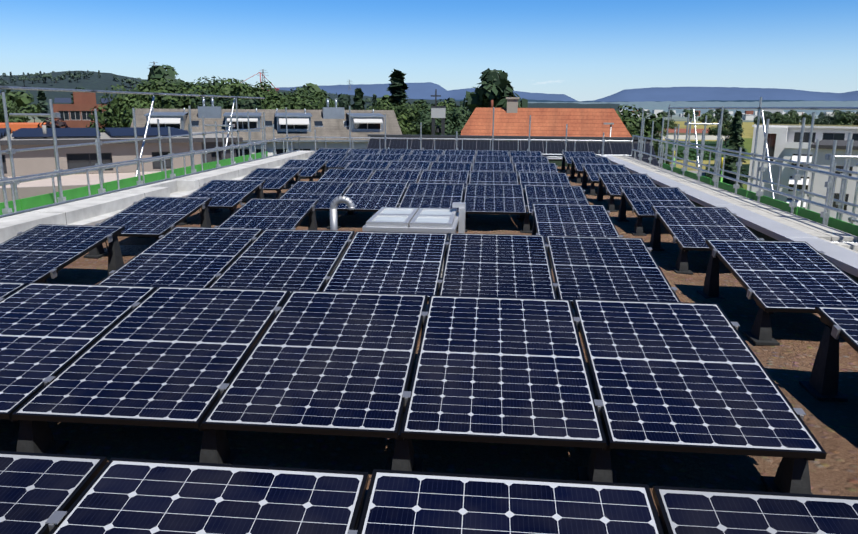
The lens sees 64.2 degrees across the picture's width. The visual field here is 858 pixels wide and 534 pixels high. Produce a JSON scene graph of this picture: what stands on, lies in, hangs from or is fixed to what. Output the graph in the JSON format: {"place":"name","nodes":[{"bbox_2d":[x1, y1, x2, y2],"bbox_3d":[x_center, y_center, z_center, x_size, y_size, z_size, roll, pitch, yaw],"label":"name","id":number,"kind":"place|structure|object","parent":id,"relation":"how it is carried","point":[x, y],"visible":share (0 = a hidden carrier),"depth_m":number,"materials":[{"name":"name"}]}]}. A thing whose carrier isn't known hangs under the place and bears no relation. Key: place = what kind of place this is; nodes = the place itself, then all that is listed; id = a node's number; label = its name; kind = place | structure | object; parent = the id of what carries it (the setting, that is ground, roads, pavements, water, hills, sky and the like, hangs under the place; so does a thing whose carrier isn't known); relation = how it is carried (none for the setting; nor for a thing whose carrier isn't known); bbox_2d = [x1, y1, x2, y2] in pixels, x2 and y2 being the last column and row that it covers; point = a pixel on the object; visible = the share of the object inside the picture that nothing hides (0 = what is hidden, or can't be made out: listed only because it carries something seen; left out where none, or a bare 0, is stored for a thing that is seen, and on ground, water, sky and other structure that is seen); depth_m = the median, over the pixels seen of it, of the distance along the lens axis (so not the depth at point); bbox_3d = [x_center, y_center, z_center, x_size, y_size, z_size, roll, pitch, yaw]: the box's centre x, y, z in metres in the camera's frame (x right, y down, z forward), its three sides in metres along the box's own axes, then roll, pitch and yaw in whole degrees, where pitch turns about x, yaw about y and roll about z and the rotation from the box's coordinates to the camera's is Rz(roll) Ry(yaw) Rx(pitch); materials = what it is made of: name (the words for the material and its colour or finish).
{"place":"outdoors","nodes":[
{"label":"outdoors","id":0,"kind":"place"},
{"bbox_2d":[131,97,401,171],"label":"apartment building","id":1,"kind":"structure","parent":0,"point":[327,121],"depth_m":68.03,"materials":[{"name":"white paint"}]},
{"bbox_2d":[0,167,857,510],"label":"roof substrate","id":2,"kind":"object","parent":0,"point":[788,367],"depth_m":4.14,"materials":[{"name":"brown gravel"}]},
{"bbox_2d":[104,245,442,279],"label":"gravel beds","id":3,"kind":"object","parent":2,"relation":"on","point":[131,249],"visible":0.06,"depth_m":9.43,"materials":[{"name":"brown gravel"}]},
{"bbox_2d":[362,202,465,270],"bbox_3d":[-0.151,-0.426,8.911,1.200,0.710,1.320,2,13,5],"label":"skylight","id":4,"kind":"object","parent":3,"relation":"on","point":[415,220],"visible":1,"depth_m":8.57,"materials":[{"name":"metal"}]},
{"bbox_2d":[330,196,354,230],"bbox_3d":[-1.082,-0.441,8.527,0.342,0.901,0.133,2,13,5],"label":"vent pipe","id":5,"kind":"object","parent":2,"relation":"on","point":[338,200],"visible":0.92,"depth_m":8.43,"materials":[{"name":"silver metal"}]},
{"bbox_2d":[0,148,857,533],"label":"solar array","id":6,"kind":"object","parent":2,"relation":"on","point":[258,314],"visible":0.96,"depth_m":4.35,"materials":[{"name":"black"}]},
{"bbox_2d":[0,0,857,100],"label":"sky","id":7,"kind":"structure","parent":0,"point":[581,50],"materials":[{"name":"blue"}]},
{"bbox_2d":[25,113,856,130],"bbox_3d":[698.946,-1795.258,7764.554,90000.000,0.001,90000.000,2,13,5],"label":"houses","id":8,"kind":"structure","parent":0,"point":[675,117],"depth_m":879.85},
{"bbox_2d":[0,92,112,176],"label":"brick block","id":9,"kind":"structure","parent":8,"relation":"on","point":[76,113],"depth_m":113.57,"materials":[{"name":"red brick"}]},
{"bbox_2d":[0,125,242,202],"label":"building","id":10,"kind":"structure","parent":8,"relation":"on","point":[33,162],"depth_m":43.87,"materials":[{"name":"plaster"},{"name":"glass"}]},
{"bbox_2d":[150,61,351,89],"bbox_3d":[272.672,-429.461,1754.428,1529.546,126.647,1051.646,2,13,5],"label":"power pylons","id":11,"kind":"object","parent":8,"relation":"on","point":[153,62],"visible":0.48,"depth_m":1593.56,"materials":[{"name":"silver metal"}]},
{"bbox_2d":[241,72,277,92],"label":"tower crane","id":12,"kind":"object","parent":8,"relation":"on","point":[260,78],"visible":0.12,"depth_m":309.55,"materials":[{"name":"red"}]},
{"bbox_2d":[0,71,619,113],"bbox_3d":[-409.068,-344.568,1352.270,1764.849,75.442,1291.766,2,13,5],"label":"hill forest","id":13,"kind":"object","parent":8,"relation":"on","point":[95,82],"visible":0.12,"depth_m":1130.46,"materials":[{"name":"green plant"}]},
{"bbox_2d":[0,65,857,188],"bbox_3d":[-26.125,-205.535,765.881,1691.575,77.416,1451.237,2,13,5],"label":"trees","id":14,"kind":"object","parent":8,"relation":"on","point":[496,87],"visible":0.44,"depth_m":108.95,"materials":[{"name":"green plant"}]},
{"bbox_2d":[431,89,445,134],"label":"church bell tower","id":15,"kind":"structure","parent":8,"relation":"on","point":[438,111],"depth_m":72.30,"materials":[{"name":"grey metal"}]},
{"bbox_2d":[367,134,658,166],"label":"building","id":16,"kind":"structure","parent":8,"relation":"on","point":[610,148],"depth_m":31.16,"materials":[{"name":"grey metal"}]},
{"bbox_2d":[461,97,631,136],"bbox_3d":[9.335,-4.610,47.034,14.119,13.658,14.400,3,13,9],"label":"tiled roof","id":17,"kind":"structure","parent":8,"relation":"on","point":[512,119],"depth_m":45.20,"materials":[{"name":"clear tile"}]},
{"bbox_2d":[603,123,722,181],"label":"profile poles and lamps","id":18,"kind":"object","parent":8,"relation":"on","point":[721,178],"visible":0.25,"depth_m":54.64,"materials":[{"name":"white metal"}]},
{"bbox_2d":[528,101,857,114],"bbox_3d":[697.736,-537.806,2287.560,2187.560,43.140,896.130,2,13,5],"label":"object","id":19,"kind":"object","parent":8,"relation":"on","point":[654,105],"visible":0.27,"depth_m":2228.62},
{"bbox_2d":[619,109,856,119],"bbox_3d":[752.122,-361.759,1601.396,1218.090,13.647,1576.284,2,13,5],"label":"town blocks","id":20,"kind":"structure","parent":8,"relation":"on","point":[749,116],"depth_m":1027.62,"materials":[{"name":"white"}]},
{"bbox_2d":[274,82,857,101],"bbox_3d":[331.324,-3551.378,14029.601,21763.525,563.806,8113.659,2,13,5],"label":"distant mountains","id":21,"kind":"structure","parent":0,"point":[425,90],"depth_m":13907.47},
{"bbox_2d":[418,99,823,101],"bbox_3d":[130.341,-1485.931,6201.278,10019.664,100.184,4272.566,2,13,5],"label":"distant hills","id":22,"kind":"structure","parent":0,"point":[655,101],"depth_m":6227.79,"materials":[{"name":"blue"}]},
{"bbox_2d":[662,141,729,159],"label":"maize field","id":23,"kind":"structure","parent":0,"point":[692,155],"depth_m":178.49,"materials":[{"name":"green plant"}]},
{"bbox_2d":[669,160,749,170],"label":"grass field","id":24,"kind":"structure","parent":0,"point":[694,164],"depth_m":167.62,"materials":[{"name":"yellow plant"}]},
{"bbox_2d":[705,164,749,181],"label":"hedge row","id":25,"kind":"object","parent":24,"relation":"on","point":[708,175],"visible":0.23,"depth_m":126.47,"materials":[{"name":"green plant"}]},
{"bbox_2d":[663,121,799,140],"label":"field","id":26,"kind":"structure","parent":0,"point":[748,129],"depth_m":498.97,"materials":[{"name":"plant"}]},
{"bbox_2d":[739,138,752,159],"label":"grass field","id":27,"kind":"structure","parent":0,"point":[747,143],"depth_m":253.75,"materials":[{"name":"green plant"}]},
{"bbox_2d":[655,128,729,139],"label":"farm sheds","id":28,"kind":"object","parent":27,"relation":"on","point":[682,134],"visible":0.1,"depth_m":298.99,"materials":[{"name":"white"}]},
{"bbox_2d":[805,140,857,225],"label":"white house","id":29,"kind":"structure","parent":0,"point":[825,147],"depth_m":58.31,"materials":[{"name":"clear paint"}]},
{"bbox_2d":[820,238,857,252],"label":"concrete canopy","id":30,"kind":"object","parent":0,"point":[851,246],"visible":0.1,"depth_m":8.79,"materials":[{"name":"white concrete"}]},
{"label":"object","id":31,"kind":"object","parent":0,"visible":0},
{"bbox_2d":[0,151,314,243],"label":"concrete parapet","id":32,"kind":"object","parent":31,"relation":"on","point":[92,211],"visible":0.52,"depth_m":11.79,"materials":[{"name":"grey concrete"}]},
{"bbox_2d":[0,86,857,242],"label":"scaffold tubes","id":33,"kind":"object","parent":31,"relation":"on","point":[101,167],"visible":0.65,"depth_m":13.69},
{"bbox_2d":[614,156,857,241],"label":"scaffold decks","id":34,"kind":"object","parent":33,"relation":"on","point":[811,227],"visible":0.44,"depth_m":11.78,"materials":[{"name":"grey concrete"}]},
{"bbox_2d":[0,151,857,236],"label":"scaffold toeboards","id":35,"kind":"object","parent":34,"relation":"on","point":[80,192],"visible":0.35,"depth_m":13.73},
{"bbox_2d":[548,155,857,281],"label":"parapet","id":36,"kind":"structure","parent":31,"relation":"on","point":[769,229],"depth_m":9.75,"materials":[{"name":"concrete"}]},
{"label":"lawn","id":37,"kind":"structure","parent":0,"visible":0},
{"bbox_2d":[747,124,857,208],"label":"white flats","id":38,"kind":"structure","parent":37,"relation":"on","point":[783,140],"depth_m":87.52,"materials":[{"name":"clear paint"}]}
]}

